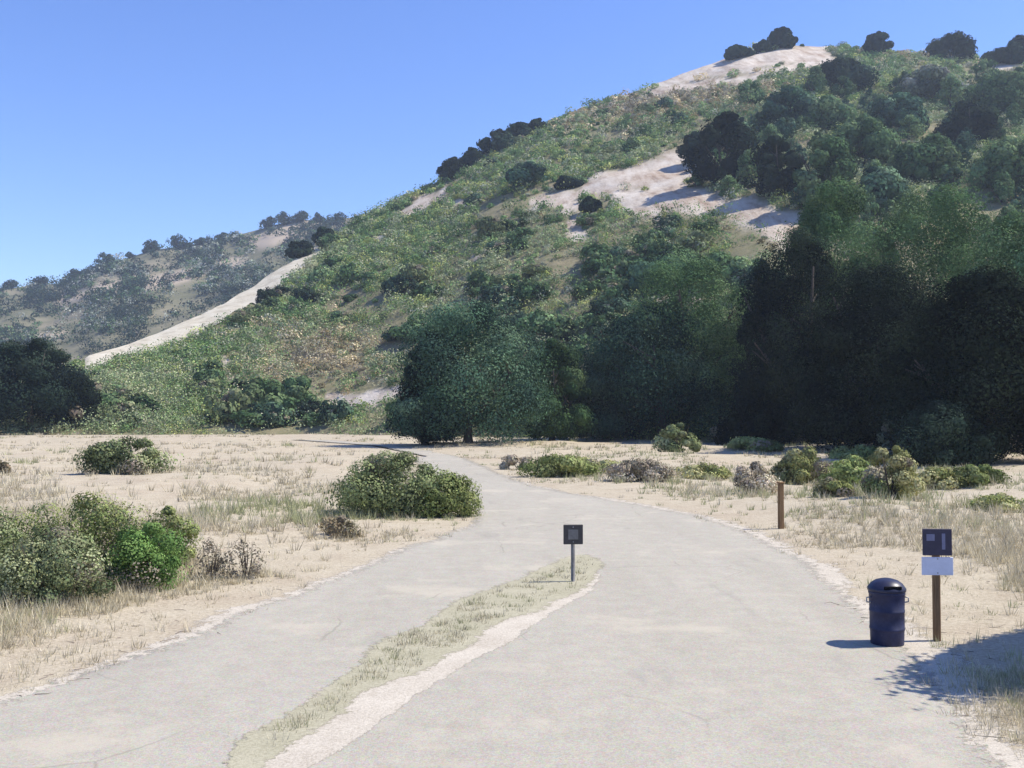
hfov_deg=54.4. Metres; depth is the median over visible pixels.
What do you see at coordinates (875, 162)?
hillside tree
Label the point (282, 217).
ridge tree
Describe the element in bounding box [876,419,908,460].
bush
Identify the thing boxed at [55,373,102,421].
oak tree
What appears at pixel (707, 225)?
hillside bush
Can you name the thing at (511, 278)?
hillside bush
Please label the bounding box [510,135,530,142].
hillside bush
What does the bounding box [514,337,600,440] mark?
oak tree
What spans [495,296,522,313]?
hillside bush
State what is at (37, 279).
ridge tree
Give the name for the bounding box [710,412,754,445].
bush
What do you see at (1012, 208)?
hillside tree
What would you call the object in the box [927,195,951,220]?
hillside tree
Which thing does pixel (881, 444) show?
bush
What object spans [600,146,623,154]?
hillside bush
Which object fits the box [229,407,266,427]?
hillside bush
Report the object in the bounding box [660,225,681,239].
hillside bush
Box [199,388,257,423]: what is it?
hillside bush
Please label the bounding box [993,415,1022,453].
bush
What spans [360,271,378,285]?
hillside bush
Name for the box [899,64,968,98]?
hillside tree
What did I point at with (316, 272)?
hillside bush
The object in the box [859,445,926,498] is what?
bush
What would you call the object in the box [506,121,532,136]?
skyline tree
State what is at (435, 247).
hillside bush
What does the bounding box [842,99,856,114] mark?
hillside tree
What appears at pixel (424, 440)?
oak tree
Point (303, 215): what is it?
ridge tree
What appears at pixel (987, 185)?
hillside tree
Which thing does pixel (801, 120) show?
hillside tree
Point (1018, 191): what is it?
hillside tree
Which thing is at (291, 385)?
hillside tree
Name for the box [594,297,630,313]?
hillside bush
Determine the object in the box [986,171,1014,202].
hillside tree
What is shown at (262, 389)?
hillside tree
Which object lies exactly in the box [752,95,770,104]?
hillside bush
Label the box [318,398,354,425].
hillside bush
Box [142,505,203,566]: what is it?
bush
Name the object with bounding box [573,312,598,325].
hillside bush
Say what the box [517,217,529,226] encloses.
hillside bush
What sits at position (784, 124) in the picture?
hillside tree
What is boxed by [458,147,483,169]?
skyline tree
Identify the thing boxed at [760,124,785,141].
hillside tree
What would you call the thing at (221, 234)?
ridge tree
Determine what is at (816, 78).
hillside tree
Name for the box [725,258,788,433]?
oak tree
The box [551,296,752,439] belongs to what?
oak tree
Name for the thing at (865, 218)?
hillside tree
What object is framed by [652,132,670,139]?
hillside bush
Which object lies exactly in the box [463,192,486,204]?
hillside bush
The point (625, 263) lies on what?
hillside bush
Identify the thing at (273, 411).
hillside bush
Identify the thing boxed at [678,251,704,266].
hillside bush
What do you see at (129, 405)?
hillside bush
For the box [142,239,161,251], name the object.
ridge tree
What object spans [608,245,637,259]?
hillside bush
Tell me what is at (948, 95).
hillside tree
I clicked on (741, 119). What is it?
hillside tree
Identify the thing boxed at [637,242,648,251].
hillside bush
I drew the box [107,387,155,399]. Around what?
hillside bush
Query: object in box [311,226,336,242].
hillside tree
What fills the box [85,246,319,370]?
fire road
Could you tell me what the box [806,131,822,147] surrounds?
hillside tree
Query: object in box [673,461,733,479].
weed mound
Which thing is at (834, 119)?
hillside tree
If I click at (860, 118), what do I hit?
hillside tree
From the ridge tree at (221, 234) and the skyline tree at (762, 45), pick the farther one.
the ridge tree at (221, 234)
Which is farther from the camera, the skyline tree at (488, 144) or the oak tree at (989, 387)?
the skyline tree at (488, 144)
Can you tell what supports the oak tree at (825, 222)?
on the ground at (960, 626)
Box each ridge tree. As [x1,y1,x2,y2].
[1,279,21,288]
[31,275,50,284]
[96,252,116,262]
[125,251,135,257]
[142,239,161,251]
[166,233,186,247]
[191,237,205,244]
[215,232,227,238]
[259,216,276,228]
[275,211,292,224]
[291,210,311,222]
[312,212,324,221]
[330,211,346,221]
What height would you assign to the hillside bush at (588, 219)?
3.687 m
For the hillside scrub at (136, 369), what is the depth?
264.48 m
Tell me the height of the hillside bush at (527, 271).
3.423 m
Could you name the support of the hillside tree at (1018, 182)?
on the hillside
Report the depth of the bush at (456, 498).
33.04 m
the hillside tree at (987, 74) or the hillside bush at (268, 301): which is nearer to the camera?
the hillside bush at (268, 301)
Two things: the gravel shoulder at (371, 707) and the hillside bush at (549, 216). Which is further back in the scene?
the hillside bush at (549, 216)
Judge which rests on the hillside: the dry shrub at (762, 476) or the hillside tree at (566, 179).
the hillside tree at (566, 179)
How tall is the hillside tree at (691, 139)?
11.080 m
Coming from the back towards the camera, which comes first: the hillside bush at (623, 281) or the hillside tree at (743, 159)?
the hillside tree at (743, 159)
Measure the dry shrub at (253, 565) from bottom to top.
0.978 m
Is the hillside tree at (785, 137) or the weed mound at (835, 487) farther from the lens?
the hillside tree at (785, 137)
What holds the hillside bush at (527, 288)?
on the hillside
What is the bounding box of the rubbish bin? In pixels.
[866,578,908,646]
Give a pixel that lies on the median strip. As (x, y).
(245, 750)
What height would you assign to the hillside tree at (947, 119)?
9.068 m
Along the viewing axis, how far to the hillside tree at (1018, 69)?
401.65 m
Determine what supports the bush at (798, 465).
on the ground at (960, 626)
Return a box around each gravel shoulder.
[0,509,482,705]
[226,572,600,767]
[465,459,1023,767]
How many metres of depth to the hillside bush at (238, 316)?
264.57 m
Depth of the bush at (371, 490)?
33.19 m
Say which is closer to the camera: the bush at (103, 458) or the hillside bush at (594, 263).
the bush at (103, 458)
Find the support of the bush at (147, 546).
on the ground at (960, 626)
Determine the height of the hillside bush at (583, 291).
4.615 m
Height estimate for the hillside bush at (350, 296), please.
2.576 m
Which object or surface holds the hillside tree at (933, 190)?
on the hillside
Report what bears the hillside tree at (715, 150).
on the hillside
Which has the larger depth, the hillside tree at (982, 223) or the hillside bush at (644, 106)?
the hillside bush at (644, 106)
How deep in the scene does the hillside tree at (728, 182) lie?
251.97 m
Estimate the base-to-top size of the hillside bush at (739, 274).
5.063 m
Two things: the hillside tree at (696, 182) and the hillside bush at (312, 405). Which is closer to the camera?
the hillside bush at (312, 405)
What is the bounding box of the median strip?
[222,554,605,767]
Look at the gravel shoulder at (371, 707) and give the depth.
11.95 m
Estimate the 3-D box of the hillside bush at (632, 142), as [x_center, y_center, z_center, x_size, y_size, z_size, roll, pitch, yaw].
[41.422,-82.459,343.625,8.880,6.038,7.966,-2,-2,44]
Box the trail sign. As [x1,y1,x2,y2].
[921,529,952,641]
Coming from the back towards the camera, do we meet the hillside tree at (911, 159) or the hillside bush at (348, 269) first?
the hillside bush at (348, 269)
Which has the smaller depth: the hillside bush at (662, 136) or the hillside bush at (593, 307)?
the hillside bush at (593, 307)
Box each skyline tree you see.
[436,156,466,181]
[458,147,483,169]
[476,128,514,153]
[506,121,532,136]
[527,118,546,131]
[723,44,758,59]
[752,39,774,51]
[767,26,798,47]
[861,31,893,52]
[923,30,977,60]
[980,47,1010,63]
[1000,34,1023,64]
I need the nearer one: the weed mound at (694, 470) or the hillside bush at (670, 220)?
the weed mound at (694, 470)
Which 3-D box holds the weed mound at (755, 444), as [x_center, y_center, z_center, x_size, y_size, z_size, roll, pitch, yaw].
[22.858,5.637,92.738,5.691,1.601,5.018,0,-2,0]
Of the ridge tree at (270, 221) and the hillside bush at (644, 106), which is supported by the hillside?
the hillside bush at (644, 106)
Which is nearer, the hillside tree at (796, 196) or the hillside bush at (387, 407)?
the hillside bush at (387, 407)
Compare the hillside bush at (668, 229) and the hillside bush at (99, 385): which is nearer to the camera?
the hillside bush at (99, 385)
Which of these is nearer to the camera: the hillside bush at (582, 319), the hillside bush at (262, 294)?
the hillside bush at (582, 319)
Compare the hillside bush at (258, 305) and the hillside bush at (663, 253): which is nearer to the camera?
the hillside bush at (663, 253)
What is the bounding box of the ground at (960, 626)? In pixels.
[0,434,1023,752]
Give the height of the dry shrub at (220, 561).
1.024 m
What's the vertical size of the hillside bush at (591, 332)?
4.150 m
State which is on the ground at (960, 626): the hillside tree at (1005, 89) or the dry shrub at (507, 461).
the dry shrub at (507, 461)
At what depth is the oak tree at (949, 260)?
110.10 m
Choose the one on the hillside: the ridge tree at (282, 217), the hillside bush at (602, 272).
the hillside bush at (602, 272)
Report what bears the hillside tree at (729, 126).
on the hillside
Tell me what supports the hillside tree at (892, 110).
on the hillside
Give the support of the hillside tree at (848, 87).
on the hillside
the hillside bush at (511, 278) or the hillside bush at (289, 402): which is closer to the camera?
the hillside bush at (289, 402)
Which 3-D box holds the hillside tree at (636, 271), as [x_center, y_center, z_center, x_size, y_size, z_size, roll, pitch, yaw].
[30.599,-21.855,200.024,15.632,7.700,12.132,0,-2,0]
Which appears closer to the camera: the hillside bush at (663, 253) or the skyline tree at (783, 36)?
the hillside bush at (663, 253)
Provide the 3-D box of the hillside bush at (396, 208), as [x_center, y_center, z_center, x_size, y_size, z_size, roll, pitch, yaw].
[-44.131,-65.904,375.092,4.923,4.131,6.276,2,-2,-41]
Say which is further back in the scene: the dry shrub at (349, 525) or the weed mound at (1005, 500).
the weed mound at (1005, 500)
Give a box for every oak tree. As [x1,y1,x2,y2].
[0,336,88,426]
[0,376,22,422]
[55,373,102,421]
[383,292,562,445]
[385,329,462,444]
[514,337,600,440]
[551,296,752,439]
[565,352,643,439]
[619,248,758,399]
[713,226,872,443]
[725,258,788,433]
[741,175,904,416]
[758,257,974,453]
[839,177,1007,374]
[853,264,1023,465]
[951,205,1023,322]
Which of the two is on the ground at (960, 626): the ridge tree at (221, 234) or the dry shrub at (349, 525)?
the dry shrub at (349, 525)
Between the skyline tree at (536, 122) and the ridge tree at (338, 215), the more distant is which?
the ridge tree at (338, 215)
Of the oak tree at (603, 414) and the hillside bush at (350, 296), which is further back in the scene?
the hillside bush at (350, 296)
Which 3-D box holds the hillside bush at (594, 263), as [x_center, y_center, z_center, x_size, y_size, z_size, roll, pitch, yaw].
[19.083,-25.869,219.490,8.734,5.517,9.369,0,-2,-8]
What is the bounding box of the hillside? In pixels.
[0,45,1023,442]
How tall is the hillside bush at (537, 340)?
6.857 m
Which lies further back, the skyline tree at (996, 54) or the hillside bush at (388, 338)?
the skyline tree at (996, 54)
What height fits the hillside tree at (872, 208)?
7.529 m
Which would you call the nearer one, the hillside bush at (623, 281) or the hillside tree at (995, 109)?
the hillside bush at (623, 281)
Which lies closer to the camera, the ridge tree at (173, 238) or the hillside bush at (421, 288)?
the hillside bush at (421, 288)
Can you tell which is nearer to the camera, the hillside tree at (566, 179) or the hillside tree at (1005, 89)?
the hillside tree at (566, 179)
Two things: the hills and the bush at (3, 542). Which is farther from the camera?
the hills
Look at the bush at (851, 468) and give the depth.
46.56 m
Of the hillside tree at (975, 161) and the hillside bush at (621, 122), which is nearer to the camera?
the hillside tree at (975, 161)
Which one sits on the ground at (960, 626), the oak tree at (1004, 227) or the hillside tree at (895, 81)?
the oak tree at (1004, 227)
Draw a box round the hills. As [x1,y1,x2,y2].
[0,218,350,382]
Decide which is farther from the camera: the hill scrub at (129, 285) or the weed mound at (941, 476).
the hill scrub at (129, 285)
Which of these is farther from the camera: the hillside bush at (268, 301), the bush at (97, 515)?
the hillside bush at (268, 301)
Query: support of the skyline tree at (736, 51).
on the hillside
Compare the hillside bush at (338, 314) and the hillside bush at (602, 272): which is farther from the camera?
the hillside bush at (338, 314)
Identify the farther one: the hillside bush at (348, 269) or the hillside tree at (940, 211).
the hillside bush at (348, 269)
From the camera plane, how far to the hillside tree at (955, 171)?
247.53 m
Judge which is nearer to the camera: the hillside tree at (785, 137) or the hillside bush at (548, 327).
the hillside bush at (548, 327)
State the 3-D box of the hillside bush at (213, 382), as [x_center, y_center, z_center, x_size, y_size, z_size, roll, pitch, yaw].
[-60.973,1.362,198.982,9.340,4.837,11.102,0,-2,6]
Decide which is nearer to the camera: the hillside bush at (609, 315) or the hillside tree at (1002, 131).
the hillside bush at (609, 315)
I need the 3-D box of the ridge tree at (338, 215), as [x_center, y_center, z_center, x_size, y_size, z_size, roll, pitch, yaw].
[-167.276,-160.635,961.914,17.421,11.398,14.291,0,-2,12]
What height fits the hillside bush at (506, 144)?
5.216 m
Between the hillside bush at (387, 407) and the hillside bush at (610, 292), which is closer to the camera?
the hillside bush at (387, 407)
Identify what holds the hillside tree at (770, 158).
on the hillside
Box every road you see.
[0,440,1009,767]
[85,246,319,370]
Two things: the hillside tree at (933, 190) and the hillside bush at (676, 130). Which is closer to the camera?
the hillside tree at (933, 190)
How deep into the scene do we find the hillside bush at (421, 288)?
246.01 m
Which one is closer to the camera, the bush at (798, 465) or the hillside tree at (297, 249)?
the bush at (798, 465)
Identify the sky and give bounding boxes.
[0,0,1023,287]
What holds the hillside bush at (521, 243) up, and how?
on the hillside
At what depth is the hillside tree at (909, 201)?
220.51 m
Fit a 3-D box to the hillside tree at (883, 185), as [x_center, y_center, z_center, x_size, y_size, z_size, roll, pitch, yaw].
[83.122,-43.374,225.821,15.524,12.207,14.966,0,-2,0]
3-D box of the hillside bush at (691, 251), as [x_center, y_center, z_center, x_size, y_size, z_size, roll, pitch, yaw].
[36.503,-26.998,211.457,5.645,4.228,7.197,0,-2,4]
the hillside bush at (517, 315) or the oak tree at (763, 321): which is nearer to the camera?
the oak tree at (763, 321)
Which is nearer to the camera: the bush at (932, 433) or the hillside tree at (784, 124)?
the bush at (932, 433)
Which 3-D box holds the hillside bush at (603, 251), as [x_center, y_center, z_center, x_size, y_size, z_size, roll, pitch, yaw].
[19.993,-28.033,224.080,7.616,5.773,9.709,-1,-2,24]
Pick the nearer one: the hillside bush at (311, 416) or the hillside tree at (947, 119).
the hillside bush at (311, 416)
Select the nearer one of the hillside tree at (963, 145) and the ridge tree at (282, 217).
the hillside tree at (963, 145)
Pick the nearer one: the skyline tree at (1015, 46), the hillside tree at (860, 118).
the hillside tree at (860, 118)
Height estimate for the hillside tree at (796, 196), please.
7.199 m
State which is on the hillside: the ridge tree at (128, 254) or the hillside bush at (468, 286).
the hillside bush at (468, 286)
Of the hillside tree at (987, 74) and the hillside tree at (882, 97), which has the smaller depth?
the hillside tree at (882, 97)
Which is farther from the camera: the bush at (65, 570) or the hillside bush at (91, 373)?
the hillside bush at (91, 373)
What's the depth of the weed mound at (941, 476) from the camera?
44.12 m
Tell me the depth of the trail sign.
14.96 m
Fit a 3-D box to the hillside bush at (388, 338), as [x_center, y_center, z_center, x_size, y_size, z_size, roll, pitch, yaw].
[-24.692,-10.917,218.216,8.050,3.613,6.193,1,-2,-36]
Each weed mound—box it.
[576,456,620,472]
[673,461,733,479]
[724,436,784,451]
[811,476,855,496]
[825,444,892,460]
[908,465,964,489]
[962,492,1023,511]
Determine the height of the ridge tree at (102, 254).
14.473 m
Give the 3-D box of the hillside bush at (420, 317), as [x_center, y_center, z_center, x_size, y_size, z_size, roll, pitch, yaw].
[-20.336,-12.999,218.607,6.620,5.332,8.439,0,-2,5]
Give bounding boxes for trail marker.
[563,525,582,581]
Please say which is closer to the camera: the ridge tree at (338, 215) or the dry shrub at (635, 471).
the dry shrub at (635, 471)
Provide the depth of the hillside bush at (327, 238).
351.57 m
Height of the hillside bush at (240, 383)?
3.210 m
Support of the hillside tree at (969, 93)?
on the hillside
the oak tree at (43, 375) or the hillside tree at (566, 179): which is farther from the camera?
the hillside tree at (566, 179)
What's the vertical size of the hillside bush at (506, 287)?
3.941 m
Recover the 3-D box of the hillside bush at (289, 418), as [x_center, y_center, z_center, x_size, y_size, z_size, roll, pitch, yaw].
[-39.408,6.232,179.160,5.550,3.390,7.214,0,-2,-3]
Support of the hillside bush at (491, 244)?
on the hillside
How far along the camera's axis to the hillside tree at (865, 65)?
396.24 m
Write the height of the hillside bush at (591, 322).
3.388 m
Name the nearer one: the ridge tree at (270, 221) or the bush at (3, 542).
the bush at (3, 542)
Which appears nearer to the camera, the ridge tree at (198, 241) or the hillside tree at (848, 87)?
the hillside tree at (848, 87)
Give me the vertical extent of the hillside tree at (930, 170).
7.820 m
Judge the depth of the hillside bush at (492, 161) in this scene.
383.14 m
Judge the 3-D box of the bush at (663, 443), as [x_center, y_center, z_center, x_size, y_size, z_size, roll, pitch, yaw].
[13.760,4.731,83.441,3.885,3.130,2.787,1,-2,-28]
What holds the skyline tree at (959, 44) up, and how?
on the hillside
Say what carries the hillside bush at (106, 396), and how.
on the hillside
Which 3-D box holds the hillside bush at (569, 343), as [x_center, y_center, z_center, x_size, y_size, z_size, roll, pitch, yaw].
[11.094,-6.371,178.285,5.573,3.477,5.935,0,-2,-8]
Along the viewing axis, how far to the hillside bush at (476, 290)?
226.76 m
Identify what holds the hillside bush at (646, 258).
on the hillside
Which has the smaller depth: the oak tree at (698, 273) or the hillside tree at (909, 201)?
the oak tree at (698, 273)
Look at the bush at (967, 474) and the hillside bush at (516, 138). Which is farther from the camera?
the hillside bush at (516, 138)
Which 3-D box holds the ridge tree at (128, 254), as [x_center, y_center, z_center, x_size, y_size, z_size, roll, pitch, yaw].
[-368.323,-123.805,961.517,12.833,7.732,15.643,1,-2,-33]
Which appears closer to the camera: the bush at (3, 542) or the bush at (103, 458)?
the bush at (3, 542)
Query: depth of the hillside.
252.76 m
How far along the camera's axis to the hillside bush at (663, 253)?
210.98 m
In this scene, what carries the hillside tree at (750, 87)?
on the hillside
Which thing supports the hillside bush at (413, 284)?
on the hillside
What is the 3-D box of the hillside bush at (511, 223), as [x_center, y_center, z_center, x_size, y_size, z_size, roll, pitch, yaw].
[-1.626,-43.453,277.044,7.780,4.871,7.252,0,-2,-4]
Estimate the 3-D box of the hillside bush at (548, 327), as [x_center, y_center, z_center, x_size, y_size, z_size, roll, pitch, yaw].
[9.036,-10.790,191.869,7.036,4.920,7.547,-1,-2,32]
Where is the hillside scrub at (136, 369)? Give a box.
[0,41,1023,443]
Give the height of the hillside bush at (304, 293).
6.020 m
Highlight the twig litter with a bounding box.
[10,479,1023,740]
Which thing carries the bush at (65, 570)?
on the ground at (960, 626)
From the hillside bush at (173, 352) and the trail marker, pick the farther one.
the hillside bush at (173, 352)
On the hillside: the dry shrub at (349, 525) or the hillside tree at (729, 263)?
the hillside tree at (729, 263)
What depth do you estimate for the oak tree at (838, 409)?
88.44 m
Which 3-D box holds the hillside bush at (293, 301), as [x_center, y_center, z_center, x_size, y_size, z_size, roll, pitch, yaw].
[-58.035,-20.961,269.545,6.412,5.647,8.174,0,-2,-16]
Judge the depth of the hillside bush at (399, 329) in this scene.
212.20 m
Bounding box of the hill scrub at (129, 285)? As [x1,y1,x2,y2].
[0,204,384,367]
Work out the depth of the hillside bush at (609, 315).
186.15 m
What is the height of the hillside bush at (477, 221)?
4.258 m
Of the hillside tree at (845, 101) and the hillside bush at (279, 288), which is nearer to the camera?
the hillside bush at (279, 288)
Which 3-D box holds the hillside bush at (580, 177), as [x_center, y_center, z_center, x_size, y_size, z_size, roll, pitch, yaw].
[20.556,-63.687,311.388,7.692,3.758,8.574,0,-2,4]
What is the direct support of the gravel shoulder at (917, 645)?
on the ground at (960, 626)
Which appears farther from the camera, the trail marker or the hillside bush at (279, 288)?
the hillside bush at (279, 288)
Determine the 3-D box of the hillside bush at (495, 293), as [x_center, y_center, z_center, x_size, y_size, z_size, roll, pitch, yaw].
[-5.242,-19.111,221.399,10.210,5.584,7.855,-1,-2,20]
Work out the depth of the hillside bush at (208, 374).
202.19 m
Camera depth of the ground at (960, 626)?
29.57 m
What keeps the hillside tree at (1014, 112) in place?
on the hillside
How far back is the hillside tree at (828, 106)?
313.50 m
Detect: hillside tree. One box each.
[242,377,287,407]
[282,375,316,401]
[284,240,314,258]
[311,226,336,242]
[381,275,411,290]
[505,160,548,187]
[553,175,583,189]
[578,196,602,212]
[626,256,690,290]
[675,131,708,162]
[680,111,760,184]
[686,169,703,186]
[692,251,753,283]
[707,121,759,156]
[711,147,725,162]
[716,175,742,195]
[733,78,766,104]
[735,149,759,182]
[738,117,758,133]
[745,85,820,125]
[748,134,806,196]
[750,112,773,135]
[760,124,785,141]
[774,116,798,137]
[781,132,799,152]
[787,183,805,207]
[792,134,858,206]
[794,116,811,132]
[796,145,810,166]
[800,65,826,92]
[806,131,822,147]
[807,94,857,129]
[817,57,880,90]
[824,116,901,165]
[825,109,852,132]
[829,75,856,98]
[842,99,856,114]
[847,166,914,214]
[850,230,872,252]
[855,112,869,126]
[857,88,879,111]
[857,215,875,232]
[858,191,884,222]
[861,63,872,87]
[862,91,929,130]
[863,159,884,176]
[872,92,887,107]
[877,199,899,222]
[881,131,965,184]
[885,71,907,92]
[886,128,901,141]
[896,114,929,138]
[898,193,924,211]
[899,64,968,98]
[926,183,947,202]
[927,159,939,184]
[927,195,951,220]
[932,100,1001,143]
[936,72,970,106]
[938,165,964,186]
[941,107,956,123]
[949,138,973,169]
[955,127,977,150]
[960,86,977,102]
[961,135,1023,191]
[968,157,985,177]
[970,58,1002,84]
[971,70,1023,111]
[972,213,992,239]
[973,166,994,188]
[977,72,992,85]
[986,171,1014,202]
[988,119,1006,143]
[990,105,1003,124]
[997,205,1020,222]
[1002,103,1023,126]
[1010,196,1023,215]
[1013,185,1023,200]
[1014,66,1023,74]
[1014,172,1023,188]
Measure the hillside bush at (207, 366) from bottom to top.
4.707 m
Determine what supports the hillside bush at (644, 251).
on the hillside
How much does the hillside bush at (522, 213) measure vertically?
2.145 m
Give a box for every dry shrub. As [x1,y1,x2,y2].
[0,460,11,472]
[183,537,234,581]
[227,537,269,578]
[315,515,363,538]
[498,454,537,469]
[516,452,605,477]
[600,457,678,482]
[733,461,782,493]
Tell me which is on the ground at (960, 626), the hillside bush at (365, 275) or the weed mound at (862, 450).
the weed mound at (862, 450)
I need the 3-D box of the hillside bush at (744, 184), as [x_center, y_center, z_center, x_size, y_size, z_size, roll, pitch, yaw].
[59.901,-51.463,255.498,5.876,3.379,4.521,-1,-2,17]
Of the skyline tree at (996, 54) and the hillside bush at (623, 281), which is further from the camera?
the skyline tree at (996, 54)
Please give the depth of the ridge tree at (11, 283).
955.95 m
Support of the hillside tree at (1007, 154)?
on the hillside
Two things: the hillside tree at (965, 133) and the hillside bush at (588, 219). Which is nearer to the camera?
the hillside bush at (588, 219)
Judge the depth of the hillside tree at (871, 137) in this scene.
266.66 m
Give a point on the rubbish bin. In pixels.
(887, 601)
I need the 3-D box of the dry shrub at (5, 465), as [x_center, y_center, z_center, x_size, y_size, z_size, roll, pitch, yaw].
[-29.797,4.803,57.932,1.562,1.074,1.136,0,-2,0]
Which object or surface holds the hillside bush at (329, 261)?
on the hillside
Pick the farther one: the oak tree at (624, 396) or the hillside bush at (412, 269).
the hillside bush at (412, 269)
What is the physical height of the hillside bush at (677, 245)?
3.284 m
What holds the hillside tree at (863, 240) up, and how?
on the hillside
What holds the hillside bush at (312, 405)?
on the hillside
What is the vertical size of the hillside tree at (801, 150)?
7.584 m
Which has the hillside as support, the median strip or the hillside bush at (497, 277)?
the hillside bush at (497, 277)
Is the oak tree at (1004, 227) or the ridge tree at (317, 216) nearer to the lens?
the oak tree at (1004, 227)
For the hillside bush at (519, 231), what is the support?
on the hillside
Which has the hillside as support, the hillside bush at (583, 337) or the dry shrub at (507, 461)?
the hillside bush at (583, 337)
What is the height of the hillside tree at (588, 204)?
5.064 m
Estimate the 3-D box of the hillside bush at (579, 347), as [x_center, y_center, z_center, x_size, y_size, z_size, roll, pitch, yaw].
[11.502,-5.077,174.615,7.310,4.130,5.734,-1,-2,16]
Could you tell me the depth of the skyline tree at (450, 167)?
392.82 m
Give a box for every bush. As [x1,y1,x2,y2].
[0,490,187,577]
[0,506,33,567]
[0,524,115,609]
[45,401,92,428]
[68,435,183,474]
[83,370,99,378]
[90,521,192,593]
[92,381,115,393]
[94,401,153,425]
[99,391,124,406]
[100,383,127,393]
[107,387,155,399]
[128,393,163,415]
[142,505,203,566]
[171,348,193,358]
[181,379,228,398]
[191,359,224,373]
[193,367,230,386]
[197,407,229,423]
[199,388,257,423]
[224,310,257,323]
[226,379,248,390]
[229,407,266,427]
[244,303,269,318]
[245,401,289,427]
[255,286,279,303]
[259,296,280,310]
[259,396,299,410]
[271,284,293,297]
[282,409,307,426]
[286,296,308,310]
[292,286,320,302]
[295,398,324,416]
[298,411,322,426]
[305,266,332,284]
[315,233,341,248]
[317,450,452,517]
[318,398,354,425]
[322,255,342,266]
[331,311,347,318]
[334,262,363,284]
[342,293,357,301]
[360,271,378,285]
[379,273,418,293]
[381,325,402,341]
[385,400,401,423]
[389,204,401,210]
[389,320,429,341]
[396,263,434,282]
[405,468,483,518]
[407,313,431,325]
[409,282,446,298]
[427,241,446,253]
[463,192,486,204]
[464,283,476,290]
[467,269,494,289]
[467,283,497,299]
[468,285,508,306]
[472,217,486,227]
[475,215,509,239]
[478,274,504,285]
[483,158,498,166]
[484,240,510,251]
[491,272,528,286]
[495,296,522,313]
[498,218,516,232]
[498,282,516,295]
[500,139,515,149]
[505,227,534,240]
[507,331,532,341]
[508,311,538,333]
[509,278,552,301]
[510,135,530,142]
[511,237,529,249]
[512,335,545,366]
[515,309,562,335]
[516,212,529,217]
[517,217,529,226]
[521,263,552,277]
[538,315,575,339]
[543,214,555,222]
[560,330,583,341]
[562,339,580,346]
[568,280,600,299]
[569,343,593,361]
[570,175,588,183]
[573,213,604,224]
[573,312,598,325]
[574,334,596,352]
[576,242,611,260]
[579,255,616,275]
[581,247,616,264]
[581,301,616,315]
[584,315,608,329]
[586,324,611,341]
[589,263,624,284]
[591,108,614,117]
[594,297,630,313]
[597,311,620,324]
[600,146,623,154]
[600,274,642,293]
[600,285,635,300]
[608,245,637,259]
[609,255,639,277]
[616,119,627,127]
[622,137,640,151]
[629,229,668,246]
[630,252,657,266]
[634,103,654,112]
[635,248,649,256]
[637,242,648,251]
[646,240,679,257]
[651,422,701,452]
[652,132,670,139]
[652,215,682,230]
[654,96,677,109]
[658,249,679,260]
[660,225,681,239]
[663,109,678,120]
[664,129,677,134]
[666,243,686,249]
[670,112,688,123]
[672,230,717,250]
[675,247,695,260]
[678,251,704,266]
[690,219,719,231]
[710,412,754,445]
[725,264,762,290]
[730,406,792,444]
[735,176,754,188]
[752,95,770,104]
[768,446,831,483]
[815,454,873,485]
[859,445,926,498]
[870,426,896,447]
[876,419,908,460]
[890,398,1007,466]
[948,463,1013,486]
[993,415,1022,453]
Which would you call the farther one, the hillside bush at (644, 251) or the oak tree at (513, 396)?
the hillside bush at (644, 251)
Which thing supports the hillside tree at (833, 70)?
on the hillside
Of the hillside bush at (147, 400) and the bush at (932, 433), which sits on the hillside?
the hillside bush at (147, 400)
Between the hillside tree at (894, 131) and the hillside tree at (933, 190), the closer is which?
the hillside tree at (933, 190)
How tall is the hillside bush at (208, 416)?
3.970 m
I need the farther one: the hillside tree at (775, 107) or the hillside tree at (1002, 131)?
the hillside tree at (775, 107)
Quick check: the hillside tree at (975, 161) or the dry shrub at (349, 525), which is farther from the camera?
the hillside tree at (975, 161)
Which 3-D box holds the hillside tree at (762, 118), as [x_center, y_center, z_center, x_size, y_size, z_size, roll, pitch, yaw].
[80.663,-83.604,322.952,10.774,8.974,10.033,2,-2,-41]
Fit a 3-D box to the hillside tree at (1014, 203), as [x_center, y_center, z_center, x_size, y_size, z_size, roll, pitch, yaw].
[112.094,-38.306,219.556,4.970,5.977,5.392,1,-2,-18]
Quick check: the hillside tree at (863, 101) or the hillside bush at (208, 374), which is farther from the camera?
the hillside tree at (863, 101)
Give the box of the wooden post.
[777,482,784,528]
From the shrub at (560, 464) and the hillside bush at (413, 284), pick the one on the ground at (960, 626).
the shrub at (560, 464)
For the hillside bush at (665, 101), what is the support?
on the hillside
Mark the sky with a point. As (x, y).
(125, 124)
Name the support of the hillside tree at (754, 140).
on the hillside
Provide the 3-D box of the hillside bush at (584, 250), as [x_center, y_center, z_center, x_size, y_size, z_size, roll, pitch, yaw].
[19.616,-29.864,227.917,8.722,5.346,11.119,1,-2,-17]
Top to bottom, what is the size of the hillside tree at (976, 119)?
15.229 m
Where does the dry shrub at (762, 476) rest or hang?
on the ground at (960, 626)
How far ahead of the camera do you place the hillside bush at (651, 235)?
226.97 m
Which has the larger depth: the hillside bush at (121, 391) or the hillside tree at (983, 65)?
the hillside tree at (983, 65)
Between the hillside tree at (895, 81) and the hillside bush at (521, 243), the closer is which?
the hillside bush at (521, 243)
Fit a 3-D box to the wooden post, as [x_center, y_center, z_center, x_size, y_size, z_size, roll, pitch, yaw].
[8.027,3.695,29.726,0.180,1.545,0.180,0,-2,-12]
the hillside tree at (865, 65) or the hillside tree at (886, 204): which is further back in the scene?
the hillside tree at (865, 65)

